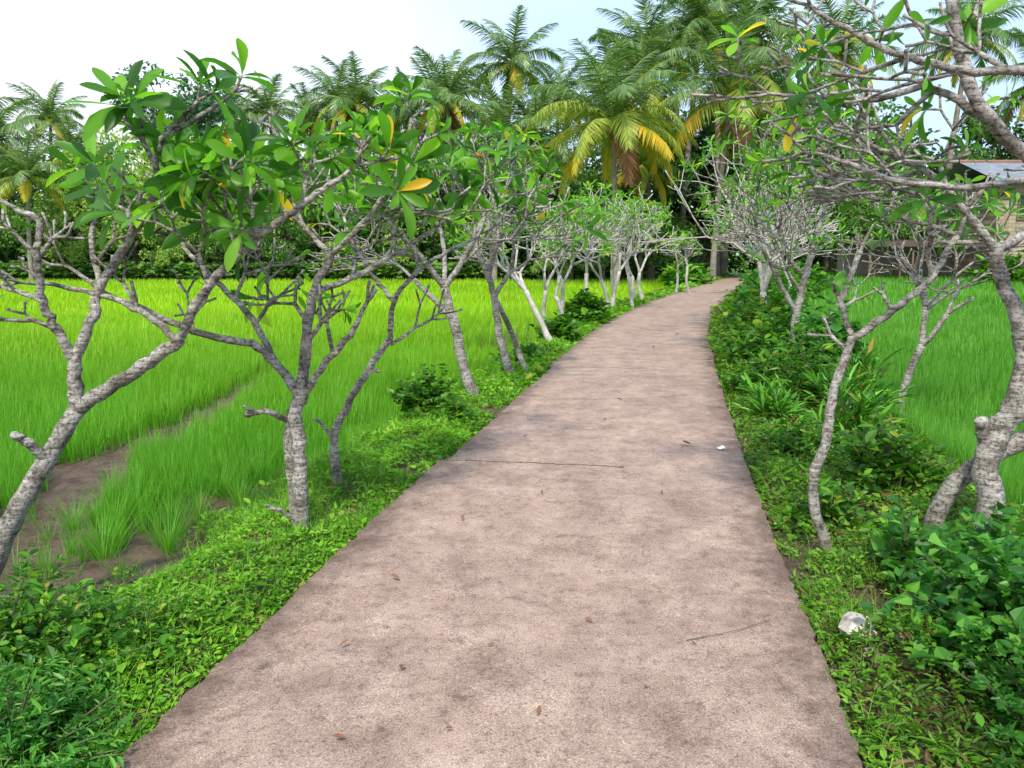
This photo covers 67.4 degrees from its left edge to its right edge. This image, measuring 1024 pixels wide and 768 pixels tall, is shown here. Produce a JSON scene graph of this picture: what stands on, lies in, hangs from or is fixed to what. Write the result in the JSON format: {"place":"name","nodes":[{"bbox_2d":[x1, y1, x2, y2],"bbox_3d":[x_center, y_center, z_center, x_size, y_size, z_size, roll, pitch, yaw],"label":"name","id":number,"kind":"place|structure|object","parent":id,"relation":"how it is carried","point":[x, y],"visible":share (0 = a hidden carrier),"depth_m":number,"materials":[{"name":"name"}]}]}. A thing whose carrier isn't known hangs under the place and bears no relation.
{"place":"outdoors","nodes":[
{"label":"outdoors","id":0,"kind":"place"},
{"bbox_2d":[116,276,861,767],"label":"path","id":1,"kind":"structure","parent":0,"point":[614,544],"depth_m":3.39,"materials":[{"name":"concrete"}]},
{"bbox_2d":[0,254,1019,767],"bbox_3d":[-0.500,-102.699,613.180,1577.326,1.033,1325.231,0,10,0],"label":"ground","id":2,"kind":"structure","parent":0,"point":[78,478],"depth_m":5.01,"materials":[{"name":"soil"}]},
{"bbox_2d":[0,97,54,278],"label":"coconut palm","id":3,"kind":"object","parent":2,"relation":"on","point":[16,126],"visible":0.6,"depth_m":53.94,"materials":[{"name":"green plant"}]},
{"bbox_2d":[0,133,82,281],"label":"coconut palm","id":4,"kind":"object","parent":2,"relation":"on","point":[23,173],"visible":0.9,"depth_m":48.09,"materials":[{"name":"green plant"}]},
{"bbox_2d":[4,79,87,261],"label":"coconut palm","id":5,"kind":"object","parent":2,"relation":"on","point":[46,106],"visible":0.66,"depth_m":67.04,"materials":[{"name":"green plant"}]},
{"bbox_2d":[0,172,97,277],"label":"broadleaf tree","id":6,"kind":"object","parent":2,"relation":"on","point":[36,208],"visible":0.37,"depth_m":53.49,"materials":[{"name":"plant"}]},
{"bbox_2d":[0,630,134,767],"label":"leafy bush","id":7,"kind":"object","parent":2,"relation":"on","point":[22,709],"visible":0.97,"depth_m":2.52,"materials":[{"name":"green plant"}]},
{"bbox_2d":[30,110,110,177],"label":"coconut palm","id":8,"kind":"object","parent":2,"relation":"on","point":[66,133],"visible":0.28,"depth_m":57.49,"materials":[{"name":"green plant"}]},
{"bbox_2d":[40,203,101,279],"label":"broadleaf tree","id":9,"kind":"object","parent":2,"relation":"on","point":[77,249],"visible":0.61,"depth_m":53.50,"materials":[{"name":"plant"}]},
{"bbox_2d":[0,542,185,711],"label":"leafy bush","id":10,"kind":"object","parent":2,"relation":"on","point":[20,631],"visible":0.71,"depth_m":2.98,"materials":[{"name":"green plant"}]},
{"bbox_2d":[33,127,161,261],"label":"broadleaf tree","id":11,"kind":"object","parent":2,"relation":"on","point":[69,155],"visible":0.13,"depth_m":54.54,"materials":[{"name":"plant"}]},
{"bbox_2d":[78,148,185,277],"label":"broadleaf tree","id":12,"kind":"object","parent":2,"relation":"on","point":[141,170],"visible":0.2,"depth_m":53.97,"materials":[{"name":"plant"}]},
{"bbox_2d":[73,585,236,706],"bbox_3d":[-1.596,1.040,3.164,0.743,0.283,0.896,0,10,0],"label":"leafy bush","id":13,"kind":"object","parent":2,"relation":"on","point":[153,612],"visible":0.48,"depth_m":3.21,"materials":[{"name":"green plant"}]},
{"bbox_2d":[138,211,194,278],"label":"broadleaf tree","id":14,"kind":"object","parent":2,"relation":"on","point":[166,256],"visible":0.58,"depth_m":53.12,"materials":[{"name":"plant"}]},
{"bbox_2d":[99,60,242,255],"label":"broadleaf tree","id":15,"kind":"object","parent":2,"relation":"on","point":[205,103],"visible":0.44,"depth_m":58.98,"materials":[{"name":"plant"}]},
{"bbox_2d":[0,38,419,575],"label":"frangipani tree","id":16,"kind":"object","parent":2,"relation":"on","point":[189,176],"visible":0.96,"depth_m":3.66,"materials":[{"name":"green plant"}]},
{"bbox_2d":[189,212,257,279],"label":"broadleaf tree","id":17,"kind":"object","parent":2,"relation":"on","point":[211,246],"visible":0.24,"depth_m":52.71,"materials":[{"name":"plant"}]},
{"bbox_2d":[193,79,273,139],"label":"coconut palm","id":18,"kind":"object","parent":2,"relation":"on","point":[247,114],"visible":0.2,"depth_m":66.74,"materials":[{"name":"green plant"}]},
{"bbox_2d":[0,71,509,537],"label":"frangipani tree","id":19,"kind":"object","parent":2,"relation":"on","point":[409,186],"visible":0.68,"depth_m":4.39,"materials":[{"name":"green plant"}]},
{"bbox_2d":[234,71,301,141],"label":"coconut palm","id":20,"kind":"object","parent":2,"relation":"on","point":[262,97],"visible":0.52,"depth_m":67.86,"materials":[{"name":"green plant"}]},
{"bbox_2d":[245,205,315,278],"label":"broadleaf tree","id":21,"kind":"object","parent":2,"relation":"on","point":[298,242],"visible":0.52,"depth_m":53.16,"materials":[{"name":"plant"}]},
{"bbox_2d":[265,82,338,160],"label":"coconut palm","id":22,"kind":"object","parent":2,"relation":"on","point":[307,131],"visible":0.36,"depth_m":62.65,"materials":[{"name":"green plant"}]},
{"bbox_2d":[0,260,648,277],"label":"field margin weeds","id":23,"kind":"object","parent":2,"relation":"on","point":[141,268],"visible":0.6,"depth_m":52.94,"materials":[{"name":"green plant"}]},
{"bbox_2d":[290,59,371,155],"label":"coconut palm","id":24,"kind":"object","parent":2,"relation":"on","point":[327,91],"visible":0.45,"depth_m":60.75,"materials":[{"name":"green plant"}]},
{"bbox_2d":[0,277,665,581],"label":"rice crop","id":25,"kind":"object","parent":2,"relation":"on","point":[34,403],"visible":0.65,"depth_m":10.95,"materials":[{"name":"plant"}]},
{"bbox_2d":[283,142,391,275],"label":"broadleaf tree","id":26,"kind":"object","parent":2,"relation":"on","point":[310,210],"visible":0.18,"depth_m":53.77,"materials":[{"name":"plant"}]},
{"bbox_2d":[303,50,405,259],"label":"coconut palm","id":27,"kind":"object","parent":2,"relation":"on","point":[356,95],"visible":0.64,"depth_m":57.50,"materials":[{"name":"green plant"}]},
{"bbox_2d":[0,272,735,767],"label":"ground cover","id":28,"kind":"object","parent":2,"relation":"on","point":[492,376],"visible":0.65,"depth_m":4.44,"materials":[{"name":"green plant"}]},
{"bbox_2d":[385,363,458,418],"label":"leafy bush","id":29,"kind":"object","parent":2,"relation":"on","point":[414,396],"visible":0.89,"depth_m":7.91,"materials":[{"name":"green plant"}]},
{"bbox_2d":[369,142,489,257],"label":"broadleaf tree","id":30,"kind":"object","parent":2,"relation":"on","point":[418,218],"visible":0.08,"depth_m":55.21,"materials":[{"name":"plant"}]},
{"bbox_2d":[371,51,506,197],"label":"coconut palm","id":31,"kind":"object","parent":2,"relation":"on","point":[402,122],"visible":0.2,"depth_m":56.62,"materials":[{"name":"green plant"}]},
{"bbox_2d":[393,45,499,275],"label":"coconut palm","id":32,"kind":"object","parent":2,"relation":"on","point":[446,86],"visible":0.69,"depth_m":52.82,"materials":[{"name":"green plant"}]},
{"bbox_2d":[308,112,586,398],"bbox_3d":[-0.815,-1.377,8.755,3.288,3.270,2.486,0,10,0],"label":"frangipani tree","id":33,"kind":"object","parent":2,"relation":"on","point":[499,132],"visible":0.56,"depth_m":8.50,"materials":[{"name":"green plant"}]},
{"bbox_2d":[293,114,607,494],"bbox_3d":[-0.462,-0.533,5.461,2.273,2.673,1.024,0,10,0],"label":"frangipani tree","id":34,"kind":"object","parent":2,"relation":"on","point":[537,197],"visible":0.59,"depth_m":5.25,"materials":[{"name":"grey plant"}]},
{"bbox_2d":[423,396,481,424],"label":"leafy bush","id":35,"kind":"object","parent":2,"relation":"on","point":[450,408],"visible":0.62,"depth_m":7.47,"materials":[{"name":"green plant"}]},
{"bbox_2d":[0,188,929,277],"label":"wood","id":36,"kind":"object","parent":2,"relation":"on","point":[425,250],"visible":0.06,"depth_m":56.14,"materials":[{"name":"green plant"}]},
{"bbox_2d":[440,205,501,279],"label":"broadleaf tree","id":37,"kind":"object","parent":2,"relation":"on","point":[446,234],"visible":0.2,"depth_m":53.31,"materials":[{"name":"plant"}]},
{"bbox_2d":[395,141,580,379],"bbox_3d":[-0.339,-1.542,10.073,2.318,3.161,1.820,-4,11,-23],"label":"frangipani tree","id":38,"kind":"object","parent":2,"relation":"on","point":[497,306],"visible":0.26,"depth_m":9.96,"materials":[{"name":"green plant"}]},
{"bbox_2d":[435,73,561,280],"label":"coconut palm","id":39,"kind":"object","parent":2,"relation":"on","point":[500,111],"visible":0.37,"depth_m":49.32,"materials":[{"name":"green plant"}]},
{"bbox_2d":[447,196,562,341],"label":"frangipani tree","id":40,"kind":"object","parent":2,"relation":"on","point":[519,281],"visible":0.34,"depth_m":14.03,"materials":[{"name":"green plant"}]},
{"bbox_2d":[458,5,562,235],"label":"coconut palm","id":41,"kind":"object","parent":2,"relation":"on","point":[519,62],"visible":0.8,"depth_m":58.41,"materials":[{"name":"green plant"}]},
{"bbox_2d":[477,82,596,279],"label":"coconut palm","id":42,"kind":"object","parent":2,"relation":"on","point":[543,131],"visible":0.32,"depth_m":51.40,"materials":[{"name":"green plant"}]},
{"bbox_2d":[512,56,592,205],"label":"coconut palm","id":43,"kind":"object","parent":2,"relation":"on","point":[553,79],"visible":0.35,"depth_m":57.02,"materials":[{"name":"green plant"}]},
{"bbox_2d":[528,312,583,339],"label":"leafy bush","id":44,"kind":"object","parent":2,"relation":"on","point":[560,325],"visible":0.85,"depth_m":14.39,"materials":[{"name":"green plant"}]},
{"bbox_2d":[497,198,621,319],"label":"frangipani tree","id":45,"kind":"object","parent":2,"relation":"on","point":[602,251],"visible":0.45,"depth_m":17.20,"materials":[{"name":"green plant"}]},
{"bbox_2d":[510,134,630,280],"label":"broadleaf tree","id":46,"kind":"object","parent":2,"relation":"on","point":[570,276],"visible":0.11,"depth_m":50.89,"materials":[{"name":"plant"}]},
{"bbox_2d":[557,288,614,322],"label":"leafy bush","id":47,"kind":"object","parent":2,"relation":"on","point":[583,305],"visible":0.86,"depth_m":17.84,"materials":[{"name":"green plant"}]},
{"bbox_2d":[546,179,631,291],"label":"frangipani tree","id":48,"kind":"object","parent":2,"relation":"on","point":[581,199],"visible":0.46,"depth_m":19.11,"materials":[{"name":"green plant"}]},
{"bbox_2d":[513,34,703,284],"bbox_3d":[5.533,-11.674,42.759,9.858,13.302,9.680,2,10,14],"label":"coconut palm","id":49,"kind":"object","parent":2,"relation":"on","point":[620,123],"visible":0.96,"depth_m":41.08,"materials":[{"name":"green plant"}]},
{"bbox_2d":[541,181,681,309],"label":"frangipani tree","id":50,"kind":"object","parent":2,"relation":"on","point":[641,201],"visible":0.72,"depth_m":21.25,"materials":[{"name":"green plant"}]},
{"bbox_2d":[555,29,667,188],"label":"coconut palm","id":51,"kind":"object","parent":2,"relation":"on","point":[604,49],"visible":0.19,"depth_m":55.04,"materials":[{"name":"green plant"}]},
{"bbox_2d":[570,140,678,243],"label":"broadleaf tree","id":52,"kind":"object","parent":2,"relation":"on","point":[593,170],"visible":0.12,"depth_m":53.50,"materials":[{"name":"plant"}]},
{"bbox_2d":[579,198,672,307],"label":"frangipani tree","id":53,"kind":"object","parent":2,"relation":"on","point":[617,247],"visible":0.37,"depth_m":22.53,"materials":[{"name":"green plant"}]},
{"bbox_2d":[576,14,701,279],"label":"coconut palm","id":54,"kind":"object","parent":2,"relation":"on","point":[641,53],"visible":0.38,"depth_m":50.49,"materials":[{"name":"green plant"}]},
{"bbox_2d":[593,199,689,299],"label":"frangipani tree","id":55,"kind":"object","parent":2,"relation":"on","point":[626,241],"visible":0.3,"depth_m":25.36,"materials":[{"name":"green plant"}]},
{"bbox_2d":[590,121,693,280],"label":"coconut palm","id":56,"kind":"object","parent":2,"relation":"on","point":[657,182],"visible":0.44,"depth_m":49.17,"materials":[{"name":"green plant"}]},
{"bbox_2d":[578,89,712,234],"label":"broadleaf tree","id":57,"kind":"object","parent":2,"relation":"on","point":[600,165],"visible":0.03,"depth_m":58.08,"materials":[{"name":"plant"}]},
{"bbox_2d":[587,0,706,265],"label":"coconut palm","id":58,"kind":"object","parent":2,"relation":"on","point":[627,22],"visible":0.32,"depth_m":55.17,"materials":[{"name":"green plant"}]},
{"bbox_2d":[619,199,697,280],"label":"broadleaf tree","id":59,"kind":"object","parent":2,"relation":"on","point":[661,256],"visible":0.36,"depth_m":50.21,"materials":[{"name":"plant"}]},
{"bbox_2d":[658,230,702,292],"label":"frangipani tree","id":60,"kind":"object","parent":2,"relation":"on","point":[684,244],"visible":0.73,"depth_m":30.80,"materials":[{"name":"green plant"}]},
{"bbox_2d":[658,257,712,286],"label":"hedge shrub","id":61,"kind":"object","parent":2,"relation":"on","point":[695,273],"visible":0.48,"depth_m":40.66,"materials":[{"name":"green plant"}]},
{"bbox_2d":[628,107,769,243],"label":"broadleaf tree","id":62,"kind":"object","parent":2,"relation":"on","point":[699,216],"visible":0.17,"depth_m":56.62,"materials":[{"name":"plant"}]},
{"bbox_2d":[636,0,768,231],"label":"coconut palm","id":63,"kind":"object","parent":2,"relation":"on","point":[700,34],"visible":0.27,"depth_m":53.10,"materials":[{"name":"green plant"}]},
{"bbox_2d":[650,0,784,275],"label":"coconut palm","id":64,"kind":"object","parent":2,"relation":"on","point":[723,5],"visible":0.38,"depth_m":51.61,"materials":[{"name":"green plant"}]},
{"bbox_2d":[636,0,841,278],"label":"coconut palm","id":65,"kind":"object","parent":2,"relation":"on","point":[692,123],"visible":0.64,"depth_m":44.40,"materials":[{"name":"green plant"}]},
{"bbox_2d":[640,134,846,314],"bbox_3d":[4.175,-2.640,14.259,3.632,3.862,2.395,0,10,0],"label":"frangipani tree","id":66,"kind":"object","parent":2,"relation":"on","point":[764,282],"visible":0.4,"depth_m":14.01,"materials":[{"name":"grey plant"}]},
{"bbox_2d":[706,307,805,372],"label":"hedge shrub","id":67,"kind":"object","parent":2,"relation":"on","point":[737,351],"visible":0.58,"depth_m":10.57,"materials":[{"name":"green plant"}]},
{"bbox_2d":[717,350,794,392],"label":"hedge shrub","id":68,"kind":"object","parent":2,"relation":"on","point":[732,378],"visible":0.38,"depth_m":8.89,"materials":[{"name":"green plant"}]},
{"bbox_2d":[703,0,819,266],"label":"coconut palm","id":69,"kind":"object","parent":2,"relation":"on","point":[763,29],"visible":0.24,"depth_m":53.54,"materials":[{"name":"green plant"}]},
{"bbox_2d":[711,279,814,331],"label":"hedge shrub","id":70,"kind":"object","parent":2,"relation":"on","point":[774,293],"visible":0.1,"depth_m":14.40,"materials":[{"name":"green plant"}]},
{"bbox_2d":[671,58,862,270],"bbox_3d":[19.389,-17.264,60.048,15.432,18.074,13.623,-9,13,-42],"label":"broadleaf tree","id":71,"kind":"object","parent":2,"relation":"on","point":[705,143],"visible":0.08,"depth_m":57.33,"materials":[{"name":"plant"}]},
{"bbox_2d":[693,146,847,286],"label":"frangipani tree","id":72,"kind":"object","parent":2,"relation":"on","point":[787,237],"visible":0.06,"depth_m":16.85,"materials":[{"name":"grey plant"}]},
{"bbox_2d":[721,289,821,347],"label":"hedge shrub","id":73,"kind":"object","parent":2,"relation":"on","point":[758,307],"visible":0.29,"depth_m":12.50,"materials":[{"name":"green plant"}]},
{"bbox_2d":[726,271,826,324],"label":"hedge shrub","id":74,"kind":"object","parent":2,"relation":"on","point":[744,289],"visible":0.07,"depth_m":16.70,"materials":[{"name":"green plant"}]},
{"bbox_2d":[732,372,821,419],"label":"strap leaf plant","id":75,"kind":"object","parent":2,"relation":"on","point":[763,399],"visible":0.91,"depth_m":7.69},
{"bbox_2d":[714,63,856,264],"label":"coconut palm","id":76,"kind":"object","parent":2,"relation":"on","point":[779,82],"visible":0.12,"depth_m":45.37,"materials":[{"name":"green plant"}]},
{"bbox_2d":[737,411,853,466],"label":"hedge shrub","id":77,"kind":"object","parent":2,"relation":"on","point":[796,439],"visible":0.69,"depth_m":6.31,"materials":[{"name":"green plant"}]},
{"bbox_2d":[740,327,859,407],"bbox_3d":[3.303,-0.189,8.531,1.319,0.911,1.508,0,10,0],"label":"hedge shrub","id":78,"kind":"object","parent":2,"relation":"on","point":[802,364],"visible":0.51,"depth_m":8.52,"materials":[{"name":"green plant"}]},
{"bbox_2d":[682,89,933,346],"bbox_3d":[4.676,-2.324,11.581,4.227,4.191,2.377,-3,10,-15],"label":"frangipani tree","id":79,"kind":"object","parent":2,"relation":"on","point":[814,247],"visible":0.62,"depth_m":11.33,"materials":[{"name":"grey plant"}]},
{"bbox_2d":[751,299,880,378],"bbox_3d":[4.010,-0.536,9.929,1.564,1.128,1.778,0,10,0],"label":"hedge shrub","id":80,"kind":"object","parent":2,"relation":"on","point":[839,332],"visible":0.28,"depth_m":9.93,"materials":[{"name":"green plant"}]},
{"bbox_2d":[782,475,896,535],"bbox_3d":[1.977,0.751,4.613,0.623,0.341,0.650,6,11,32],"label":"leafy bush","id":81,"kind":"object","parent":2,"relation":"on","point":[837,505],"visible":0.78,"depth_m":4.59,"materials":[{"name":"green plant"}]},
{"bbox_2d":[775,0,909,271],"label":"coconut palm","id":82,"kind":"object","parent":2,"relation":"on","point":[854,46],"visible":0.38,"depth_m":51.01,"materials":[{"name":"green plant"}]},
{"bbox_2d":[793,361,910,448],"bbox_3d":[3.059,0.181,6.835,1.004,0.725,0.927,5,11,29],"label":"strap leaf plant","id":83,"kind":"object","parent":2,"relation":"on","point":[848,411],"visible":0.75,"depth_m":6.74,"materials":[{"name":"plant"}]},
{"bbox_2d":[691,0,1023,545],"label":"frangipani tree","id":84,"kind":"object","parent":2,"relation":"on","point":[998,442],"visible":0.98,"depth_m":3.68,"materials":[{"name":"grey plant"}]},
{"bbox_2d":[838,612,876,641],"bbox_3d":[1.449,1.023,3.240,0.151,0.105,0.167,0,10,0],"label":"rock","id":85,"kind":"object","parent":2,"relation":"on","point":[849,621],"visible":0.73,"depth_m":3.20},
{"bbox_2d":[798,337,920,414],"bbox_3d":[3.447,-0.078,7.792,1.282,0.898,1.119,-7,12,-37],"label":"strap leaf plant","id":86,"kind":"object","parent":2,"relation":"on","point":[871,381],"visible":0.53,"depth_m":7.62,"materials":[{"name":"plant"}]},
{"bbox_2d":[704,285,1023,767],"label":"ground cover","id":87,"kind":"object","parent":2,"relation":"on","point":[884,623],"visible":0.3,"depth_m":3.50,"materials":[{"name":"green plant"}]},
{"bbox_2d":[830,184,919,250],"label":"broadleaf tree","id":88,"kind":"object","parent":2,"relation":"on","point":[903,231],"visible":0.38,"depth_m":46.77,"materials":[{"name":"plant"}]},
{"bbox_2d":[812,98,947,236],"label":"broadleaf tree","id":89,"kind":"object","parent":2,"relation":"on","point":[884,105],"depth_m":56.93,"materials":[{"name":"plant"}]},
{"bbox_2d":[828,409,974,494],"bbox_3d":[2.679,0.470,5.432,0.998,0.577,1.132,0,10,0],"label":"leafy bush","id":90,"kind":"object","parent":2,"relation":"on","point":[882,459],"visible":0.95,"depth_m":5.22,"materials":[{"name":"green plant"}]},
{"bbox_2d":[807,168,1001,555],"bbox_3d":[2.003,-0.035,4.014,0.900,2.188,0.580,0,10,0],"label":"frangipani tree","id":91,"kind":"object","parent":2,"relation":"on","point":[896,216],"visible":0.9,"depth_m":4.01,"materials":[{"name":"grey plant"}]},
{"bbox_2d":[836,239,985,280],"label":"open shed","id":92,"kind":"structure","parent":2,"relation":"on","point":[862,267],"depth_m":47.06,"materials":[{"name":"wood"}]},
{"bbox_2d":[801,270,1023,514],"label":"rice crop","id":93,"kind":"object","parent":2,"relation":"on","point":[952,391],"visible":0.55,"depth_m":13.57,"materials":[{"name":"plant"}]},
{"bbox_2d":[870,495,954,589],"bbox_3d":[2.039,0.791,3.908,0.498,0.495,0.606,0,10,0],"label":"leafy bush","id":94,"kind":"object","parent":2,"relation":"on","point":[896,547],"visible":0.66,"depth_m":3.87,"materials":[{"name":"green plant"}]},
{"bbox_2d":[834,163,1023,413],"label":"frangipani tree","id":95,"kind":"object","parent":2,"relation":"on","point":[946,218],"visible":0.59,"depth_m":8.31,"materials":[{"name":"grey plant"}]},
{"bbox_2d":[859,502,1023,687],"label":"vine bush","id":96,"kind":"object","parent":2,"relation":"on","point":[993,585],"visible":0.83,"depth_m":3.06,"materials":[{"name":"green plant"}]},
{"bbox_2d":[882,110,1017,234],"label":"broadleaf tree","id":97,"kind":"object","parent":2,"relation":"on","point":[985,154],"visible":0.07,"depth_m":55.85,"materials":[{"name":"plant"}]},
{"bbox_2d":[898,0,1023,168],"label":"coconut palm","id":98,"kind":"object","parent":2,"relation":"on","point":[987,34],"visible":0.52,"depth_m":50.73,"materials":[{"name":"green plant"}]},
{"bbox_2d":[930,160,1023,276],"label":"block house","id":99,"kind":"structure","parent":2,"relation":"on","point":[984,167],"depth_m":45.57,"materials":[{"name":"concrete"}]},
{"bbox_2d":[938,600,1023,767],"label":"vine bush","id":100,"kind":"object","parent":2,"relation":"on","point":[1009,705],"visible":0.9,"depth_m":2.67,"materials":[{"name":"green plant"}]},
{"bbox_2d":[945,104,1023,159],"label":"broadleaf tree","id":101,"kind":"object","parent":2,"relation":"on","point":[1003,150],"visible":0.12,"depth_m":56.62,"materials":[{"name":"plant"}]},
{"bbox_2d":[965,252,1023,282],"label":"hedge shrub","id":102,"kind":"object","parent":2,"relation":"on","point":[1017,273],"visible":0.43,"depth_m":40.24,"materials":[{"name":"green plant"}]},
{"bbox_2d":[979,27,1023,125],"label":"coconut palm","id":103,"kind":"object","parent":2,"relation":"on","point":[1006,116],"visible":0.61,"depth_m":48.27,"materials":[{"name":"green plant"}]},
{"bbox_2d":[0,0,1023,253],"label":"sky","id":104,"kind":"structure","parent":0,"point":[42,42],"materials":[{"name":"white"}]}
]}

